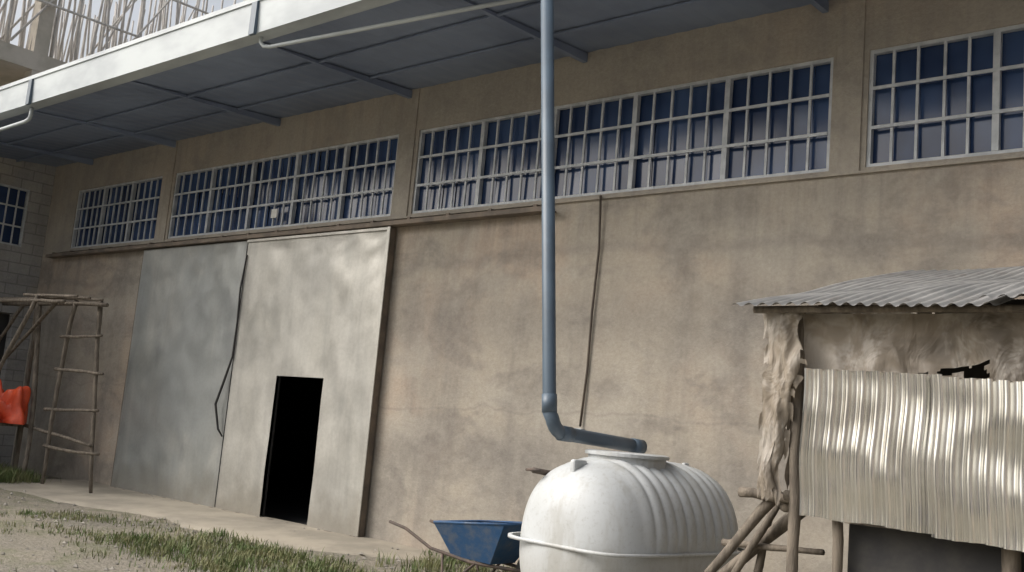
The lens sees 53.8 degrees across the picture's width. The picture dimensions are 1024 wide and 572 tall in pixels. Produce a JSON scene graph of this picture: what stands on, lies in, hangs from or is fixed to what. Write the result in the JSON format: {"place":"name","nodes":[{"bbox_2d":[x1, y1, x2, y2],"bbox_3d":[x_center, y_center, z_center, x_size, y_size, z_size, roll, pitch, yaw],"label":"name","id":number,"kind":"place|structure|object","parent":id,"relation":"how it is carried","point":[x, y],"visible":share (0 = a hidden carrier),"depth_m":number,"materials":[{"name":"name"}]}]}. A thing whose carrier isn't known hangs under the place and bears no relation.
{"place":"outdoors","nodes":[
{"label":"outdoors","id":0,"kind":"place"},
{"bbox_2d":[0,0,244,62],"label":"sky","id":1,"kind":"structure","parent":0,"point":[96,4],"materials":[{"name":"white"}]},
{"bbox_2d":[0,472,508,571],"bbox_3d":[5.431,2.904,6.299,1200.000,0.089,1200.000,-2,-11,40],"label":"ground","id":2,"kind":"structure","parent":0,"point":[19,557],"depth_m":10.34,"materials":[{"name":"stone"}]},
{"bbox_2d":[0,423,23,469],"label":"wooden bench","id":3,"kind":"object","parent":2,"relation":"on","point":[17,447],"visible":0.68,"depth_m":16.54,"materials":[{"name":"wood"}]},
{"bbox_2d":[0,379,30,424],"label":"orange tarp bundle","id":4,"kind":"object","parent":3,"relation":"on","point":[14,403],"visible":1,"depth_m":16.23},
{"bbox_2d":[0,293,108,492],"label":"wooden trestle","id":5,"kind":"object","parent":2,"relation":"on","point":[39,301],"visible":0.93,"depth_m":15.97,"materials":[{"name":"wood"}]},
{"bbox_2d":[0,0,245,313],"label":"building under construction","id":6,"kind":"structure","parent":2,"relation":"on","point":[20,61],"depth_m":25.51,"materials":[{"name":"concrete"}]},
{"bbox_2d":[0,479,449,561],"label":"concrete apron","id":7,"kind":"object","parent":2,"relation":"on","point":[180,512],"visible":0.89,"depth_m":13.16,"materials":[{"name":"beige concrete"}]},
{"bbox_2d":[389,519,521,571],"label":"wheelbarrow","id":8,"kind":"object","parent":2,"relation":"on","point":[486,543],"visible":0.66,"depth_m":9.75,"materials":[{"name":"blue paint"}]},
{"bbox_2d":[0,0,1023,571],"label":"warehouse","id":9,"kind":"structure","parent":2,"relation":"on","point":[296,244],"depth_m":11.75,"materials":[{"name":"paint"}]},
{"bbox_2d":[0,157,55,466],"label":"warehouse wing","id":10,"kind":"structure","parent":9,"relation":"attached to","point":[26,189],"depth_m":19.08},
{"bbox_2d":[0,186,25,244],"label":"wing window panes","id":11,"kind":"structure","parent":10,"relation":"in","point":[13,193],"depth_m":19.07,"materials":[{"name":"blue glass"}]},
{"bbox_2d":[0,183,29,246],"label":"wing window frame","id":12,"kind":"structure","parent":10,"relation":"in","point":[27,191],"depth_m":19.06,"materials":[{"name":"grey metal"}]},
{"bbox_2d":[71,176,162,247],"bbox_3d":[-7.016,-1.270,17.900,2.930,1.110,0.070,-2,-11,40],"label":"window frame","id":13,"kind":"structure","parent":9,"relation":"in","point":[134,183],"depth_m":17.92,"materials":[{"name":"grey metal"}]},
{"bbox_2d":[75,180,161,246],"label":"window panes","id":14,"kind":"structure","parent":9,"relation":"in","point":[142,186],"depth_m":17.91,"materials":[{"name":"blue glass"}]},
{"bbox_2d":[168,134,398,238],"bbox_3d":[-3.548,-1.384,14.964,5.360,1.110,0.070,-2,-11,40],"label":"window frame","id":15,"kind":"structure","parent":9,"relation":"in","point":[347,146],"depth_m":14.76,"materials":[{"name":"grey metal"}]},
{"bbox_2d":[173,139,397,235],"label":"window panes","id":16,"kind":"structure","parent":9,"relation":"in","point":[380,174],"depth_m":14.65,"materials":[{"name":"blue glass"}]},
{"bbox_2d":[541,0,646,453],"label":"downpipe","id":17,"kind":"object","parent":9,"relation":"attached to","point":[558,430],"visible":0.98,"depth_m":8.05,"materials":[{"name":"grey plastic"}]},
{"bbox_2d":[412,57,833,213],"bbox_3d":[0.891,-1.530,11.203,5.520,1.110,0.070,-2,-11,40],"label":"window frame","id":18,"kind":"structure","parent":9,"relation":"in","point":[728,109],"depth_m":10.82,"materials":[{"name":"grey metal"}]},
{"bbox_2d":[418,64,830,210],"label":"window panes","id":19,"kind":"structure","parent":9,"relation":"in","point":[755,157],"depth_m":10.75,"materials":[{"name":"blue glass"}]},
{"bbox_2d":[866,24,1023,166],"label":"window frame","id":20,"kind":"structure","parent":9,"relation":"in","point":[997,69],"depth_m":8.75,"materials":[{"name":"grey metal"}]},
{"bbox_2d":[873,30,1023,162],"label":"window panes","id":21,"kind":"structure","parent":9,"relation":"in","point":[932,57],"depth_m":8.80,"materials":[{"name":"blue glass"}]},
{"bbox_2d":[508,449,744,571],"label":"water tank","id":22,"kind":"object","parent":2,"relation":"on","point":[595,510],"visible":0.94,"depth_m":7.23,"materials":[{"name":"plastic"}]},
{"bbox_2d":[704,486,824,571],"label":"log support","id":23,"kind":"object","parent":2,"relation":"on","point":[767,533],"visible":0.74,"depth_m":5.83,"materials":[{"name":"brown wood"}]},
{"bbox_2d":[732,266,1023,571],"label":"market shed","id":24,"kind":"structure","parent":2,"relation":"on","point":[901,436],"depth_m":5.11,"materials":[{"name":"metal"}]},
{"bbox_2d":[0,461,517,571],"bbox_3d":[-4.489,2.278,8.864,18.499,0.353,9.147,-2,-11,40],"label":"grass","id":25,"kind":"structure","parent":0,"point":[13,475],"depth_m":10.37,"materials":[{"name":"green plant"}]}
]}

